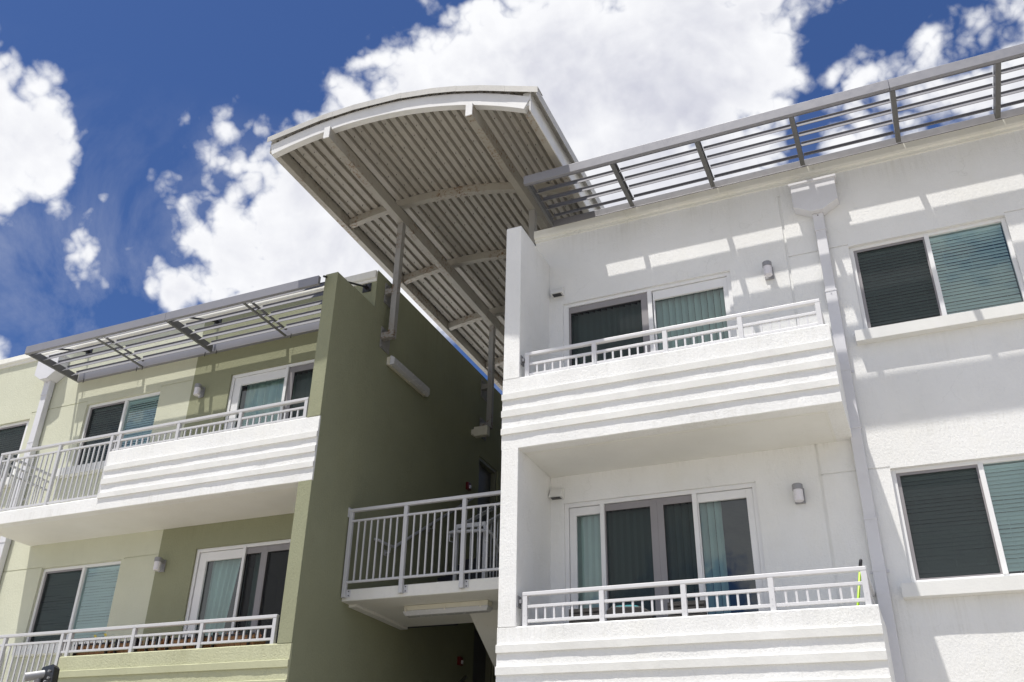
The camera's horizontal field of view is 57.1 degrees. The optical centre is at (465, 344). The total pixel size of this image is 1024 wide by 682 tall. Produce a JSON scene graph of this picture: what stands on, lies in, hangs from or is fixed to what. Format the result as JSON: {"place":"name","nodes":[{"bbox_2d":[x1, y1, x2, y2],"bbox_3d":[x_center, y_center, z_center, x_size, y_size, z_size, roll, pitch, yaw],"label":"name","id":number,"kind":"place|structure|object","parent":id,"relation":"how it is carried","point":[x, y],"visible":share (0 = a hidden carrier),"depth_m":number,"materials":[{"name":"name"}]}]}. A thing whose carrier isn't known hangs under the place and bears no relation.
{"place":"outdoors","nodes":[
{"label":"outdoors","id":0,"kind":"place"},
{"bbox_2d":[0,270,501,681],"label":"apartment building","id":1,"kind":"structure","parent":0,"point":[250,521],"depth_m":13.97,"materials":[{"name":"green paint"}]},
{"bbox_2d":[0,420,28,487],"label":"window","id":2,"kind":"structure","parent":1,"relation":"in","point":[12,436],"depth_m":16.95,"materials":[{"name":"black glass"}]},
{"bbox_2d":[0,352,69,578],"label":"downspout","id":3,"kind":"object","parent":1,"relation":"attached to","point":[49,376],"visible":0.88,"depth_m":16.63,"materials":[{"name":"paint"}]},
{"bbox_2d":[11,561,120,656],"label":"window","id":4,"kind":"structure","parent":1,"relation":"in","point":[80,596],"depth_m":14.51,"materials":[{"name":"grey glass"}]},
{"bbox_2d":[72,633,113,655],"bbox_3d":[-4.978,4.400,12.533,0.680,1.044,0.280,-11,-32,23],"label":"planter","id":5,"kind":"object","parent":1,"relation":"attached to","point":[96,647],"visible":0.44,"depth_m":12.60,"materials":[{"name":"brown wood"}]},
{"bbox_2d":[55,391,159,478],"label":"window","id":6,"kind":"structure","parent":1,"relation":"in","point":[135,412],"depth_m":15.94,"materials":[{"name":"grey glass"}]},
{"bbox_2d":[112,638,144,653],"bbox_3d":[-4.421,4.325,12.269,0.480,0.966,0.280,-11,-32,23],"label":"planter","id":7,"kind":"object","parent":1,"relation":"attached to","point":[127,645],"visible":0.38,"depth_m":12.37,"materials":[{"name":"brown wood"}]},
{"bbox_2d":[0,614,278,681],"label":"balcony railing","id":8,"kind":"object","parent":1,"relation":"on","point":[67,645],"visible":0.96,"depth_m":12.30,"materials":[{"name":"white metal"}]},
{"bbox_2d":[0,397,308,511],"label":"balcony railing","id":9,"kind":"object","parent":1,"relation":"on","point":[111,442],"visible":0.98,"depth_m":14.17,"materials":[{"name":"white metal"}]},
{"bbox_2d":[144,636,164,651],"bbox_3d":[-4.024,4.248,12.095,0.280,0.966,0.280,-11,-32,23],"label":"planter","id":10,"kind":"object","parent":1,"relation":"attached to","point":[162,642],"visible":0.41,"depth_m":12.16,"materials":[{"name":"brown wood"}]},
{"bbox_2d":[153,557,165,571],"bbox_3d":[-4.527,3.242,13.873,0.114,0.195,0.171,-11,-32,23],"label":"wall lamp","id":11,"kind":"object","parent":1,"relation":"attached to","point":[159,564],"visible":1,"depth_m":13.84,"materials":[{"name":"grey metal"}]},
{"bbox_2d":[164,636,194,649],"bbox_3d":[-3.659,4.177,11.935,0.410,0.965,0.280,-11,-32,23],"label":"planter","id":12,"kind":"object","parent":1,"relation":"attached to","point":[175,641],"visible":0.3,"depth_m":12.01,"materials":[{"name":"brown wood"}]},
{"bbox_2d":[24,275,371,382],"bbox_3d":[-4.454,-0.382,15.261,6.025,0.735,1.184,-11,-32,23],"label":"sunshade","id":13,"kind":"object","parent":1,"relation":"attached to","point":[202,347],"visible":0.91,"depth_m":15.16,"materials":[{"name":"grey paint"}]},
{"bbox_2d":[193,383,204,397],"bbox_3d":[-4.315,0.738,15.190,0.114,0.195,0.171,-11,-32,23],"label":"wall lamp","id":14,"kind":"object","parent":1,"relation":"attached to","point":[199,390],"visible":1,"depth_m":15.16,"materials":[{"name":"grey metal"}]},
{"bbox_2d":[193,634,210,648],"bbox_3d":[-3.322,4.121,11.781,0.200,0.943,0.280,-11,-32,23],"label":"planter","id":15,"kind":"object","parent":1,"relation":"attached to","point":[205,638],"visible":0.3,"depth_m":11.86,"materials":[{"name":"brown wood"}]},
{"bbox_2d":[182,539,290,643],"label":"sliding door","id":16,"kind":"structure","parent":1,"relation":"in","point":[214,584],"depth_m":13.33,"materials":[{"name":"grey glass"}]},
{"bbox_2d":[210,630,265,647],"bbox_3d":[-2.875,4.024,11.590,0.670,0.965,0.280,-11,-32,23],"label":"planter","id":17,"kind":"object","parent":1,"relation":"attached to","point":[238,638],"visible":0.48,"depth_m":11.67,"materials":[{"name":"brown wood"}]},
{"bbox_2d":[223,359,314,429],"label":"sliding door","id":18,"kind":"structure","parent":1,"relation":"in","point":[265,386],"depth_m":14.83,"materials":[{"name":"white glass"}]},
{"bbox_2d":[386,355,429,396],"bbox_3d":[-0.898,0.510,14.942,0.128,0.168,1.240,-11,-32,23],"label":"tube light","id":19,"kind":"object","parent":1,"relation":"attached to","point":[403,372],"visible":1,"depth_m":14.84,"materials":[{"name":"white plastic"}]},
{"bbox_2d":[342,556,498,667],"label":"staircase","id":20,"kind":"structure","parent":1,"relation":"attached to","point":[386,604],"depth_m":12.23,"materials":[{"name":"painted concrete"},{"name":"light grey white paint"}]},
{"bbox_2d":[341,490,500,597],"bbox_3d":[-0.394,2.522,11.975,2.684,1.215,0.064,-11,-32,23],"label":"landing railing","id":21,"kind":"object","parent":20,"relation":"attached to","point":[403,588],"visible":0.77,"depth_m":12.07,"materials":[{"name":"grey metal"}]},
{"bbox_2d":[403,600,492,617],"bbox_3d":[-0.236,3.390,12.059,1.220,0.128,0.168,-11,-32,23],"label":"tube light","id":22,"kind":"object","parent":20,"relation":"attached to","point":[456,608],"visible":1,"depth_m":11.99,"materials":[{"name":"white plastic"}]},
{"bbox_2d":[449,505,499,580],"bbox_3d":[0.569,3.001,14.252,0.737,2.569,2.524,-11,-32,23],"label":"stairwell guard","id":23,"kind":"object","parent":20,"relation":"on","point":[483,530],"visible":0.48,"depth_m":13.22,"materials":[{"name":"grey paint"}]},
{"bbox_2d":[374,498,473,555],"bbox_3d":[-0.579,2.744,14.720,0.100,1.757,3.010,-11,-32,23],"label":"wall handrail","id":24,"kind":"object","parent":1,"relation":"attached to","point":[415,533],"depth_m":14.26,"materials":[{"name":"grey metal"}]},
{"bbox_2d":[267,85,603,440],"bbox_3d":[1.337,0.092,17.114,4.383,2.748,11.168,-11,-32,23],"label":"canopy","id":25,"kind":"object","parent":1,"relation":"attached to","point":[424,199],"visible":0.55,"depth_m":14.77,"materials":[{"name":"metal"}]},
{"bbox_2d":[457,656,463,665],"bbox_3d":[-0.076,5.008,14.888,0.079,0.130,0.110,-11,-32,23],"label":"fire alarm","id":26,"kind":"object","parent":1,"relation":"attached to","point":[460,661],"visible":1,"depth_m":14.86,"materials":[{"name":"red plastic"}]},
{"bbox_2d":[466,482,470,490],"bbox_3d":[0.059,2.454,16.328,0.079,0.130,0.110,-11,-32,23],"label":"fire alarm","id":27,"kind":"object","parent":1,"relation":"attached to","point":[468,486],"visible":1,"depth_m":16.30,"materials":[{"name":"red plastic"}]},
{"bbox_2d":[471,425,489,437],"bbox_3d":[0.266,1.563,16.892,0.319,0.180,0.120,-11,-32,23],"label":"floodlight","id":28,"kind":"object","parent":1,"relation":"attached to","point":[480,431],"visible":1,"depth_m":16.84,"materials":[{"name":"white plastic"}]},
{"bbox_2d":[472,625,491,681],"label":"door","id":29,"kind":"structure","parent":1,"relation":"in","point":[482,663],"depth_m":15.89,"materials":[{"name":"grey paint"}]},
{"bbox_2d":[476,457,496,557],"bbox_3d":[0.306,3.097,16.929,0.135,2.030,0.830,-11,-32,23],"label":"door","id":30,"kind":"structure","parent":1,"relation":"in","point":[487,478],"depth_m":17.28,"materials":[{"name":"grey paint"}]},
{"bbox_2d":[0,0,1023,394],"label":"sky","id":31,"kind":"structure","parent":0,"point":[140,178],"materials":[{"name":"blue"}]},
{"bbox_2d":[569,607,599,622],"bbox_3d":[1.374,3.376,10.072,0.360,0.978,0.556,-11,-32,23],"label":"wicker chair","id":32,"kind":"object","parent":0,"point":[595,610],"visible":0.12,"depth_m":10.05,"materials":[{"name":"grey wicker"}]},
{"bbox_2d":[606,606,653,620],"bbox_3d":[1.813,3.288,9.872,0.500,0.977,0.530,-11,-32,23],"label":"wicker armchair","id":33,"kind":"object","parent":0,"point":[618,609],"visible":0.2,"depth_m":9.87,"materials":[{"name":"grey wicker"}]},
{"bbox_2d":[667,600,706,616],"bbox_3d":[2.361,3.184,9.638,0.390,0.978,0.556,-11,-32,23],"label":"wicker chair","id":34,"kind":"object","parent":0,"point":[691,605],"visible":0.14,"depth_m":9.62,"materials":[{"name":"grey wicker"}]},
{"label":"ground","id":35,"kind":"structure","parent":0,"visible":0},
{"bbox_2d":[25,664,59,681],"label":"pole light","id":36,"kind":"object","parent":35,"relation":"on","point":[49,673],"visible":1,"depth_m":11.48,"materials":[{"name":"grey metal"}]},
{"bbox_2d":[495,114,1023,681],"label":"apartment building","id":37,"kind":"structure","parent":35,"relation":"on","point":[685,464],"depth_m":10.63,"materials":[{"name":"white paint"}]},
{"bbox_2d":[549,488,563,499],"bbox_3d":[1.119,1.835,11.604,0.170,0.134,0.116,-11,-32,23],"label":"vent hood","id":38,"kind":"object","parent":37,"relation":"attached to","point":[556,494],"visible":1,"depth_m":11.57,"materials":[{"name":"white paint"}]},
{"bbox_2d":[550,287,564,297],"bbox_3d":[1.268,-0.739,12.996,0.170,0.134,0.116,-11,-32,23],"label":"vent hood","id":39,"kind":"object","parent":37,"relation":"attached to","point":[557,292],"visible":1,"depth_m":12.96,"materials":[{"name":"white paint"}]},
{"bbox_2d":[564,272,736,366],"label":"sliding door","id":40,"kind":"structure","parent":37,"relation":"in","point":[708,297],"depth_m":12.35,"materials":[{"name":"grey glass"}]},
{"bbox_2d":[565,482,769,623],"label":"sliding door","id":41,"kind":"structure","parent":37,"relation":"in","point":[650,538],"depth_m":10.96,"materials":[{"name":"grey glass"}]},
{"bbox_2d":[520,299,824,376],"bbox_3d":[2.469,0.179,11.221,3.512,0.342,1.020,-11,-32,23],"label":"balcony railing","id":42,"kind":"object","parent":37,"relation":"on","point":[665,339],"visible":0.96,"depth_m":10.78,"materials":[{"name":"white metal"}]},
{"bbox_2d":[517,566,875,625],"bbox_3d":[2.360,2.765,9.800,3.532,0.372,1.020,-11,-32,23],"label":"balcony railing","id":43,"kind":"object","parent":37,"relation":"on","point":[868,590],"visible":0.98,"depth_m":9.35,"materials":[{"name":"white metal"}]},
{"bbox_2d":[762,260,773,279],"bbox_3d":[3.762,-0.931,11.699,0.114,0.195,0.171,-11,-32,23],"label":"wall lamp","id":44,"kind":"object","parent":37,"relation":"attached to","point":[768,269],"visible":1,"depth_m":11.65,"materials":[{"name":"grey metal"}]},
{"bbox_2d":[524,43,1023,226],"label":"sunshade","id":45,"kind":"object","parent":37,"relation":"on","point":[996,59],"visible":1,"depth_m":11.84,"materials":[{"name":"grey paint"}]},
{"bbox_2d":[792,483,805,503],"bbox_3d":[3.646,1.628,10.297,0.114,0.195,0.171,-11,-32,23],"label":"wall lamp","id":46,"kind":"object","parent":37,"relation":"attached to","point":[798,492],"visible":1,"depth_m":10.25,"materials":[{"name":"grey metal"}]},
{"bbox_2d":[788,173,905,681],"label":"downspout","id":47,"kind":"object","parent":37,"relation":"attached to","point":[816,199],"visible":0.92,"depth_m":10.61,"materials":[{"name":"paint"}]},
{"bbox_2d":[857,559,862,605],"bbox_3d":[3.607,2.630,8.790,0.382,1.236,0.067,-11,-32,23],"label":"broom","id":48,"kind":"object","parent":37,"relation":"on","point":[859,578],"visible":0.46,"depth_m":8.92,"materials":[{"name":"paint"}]},
{"bbox_2d":[849,217,1023,344],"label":"window","id":49,"kind":"structure","parent":37,"relation":"in","point":[969,275],"depth_m":10.90,"materials":[{"name":"grey glass"}]},
{"bbox_2d":[890,455,1023,599],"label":"window","id":50,"kind":"structure","parent":37,"relation":"in","point":[962,523],"depth_m":9.59,"materials":[{"name":"grey glass"}]}
]}

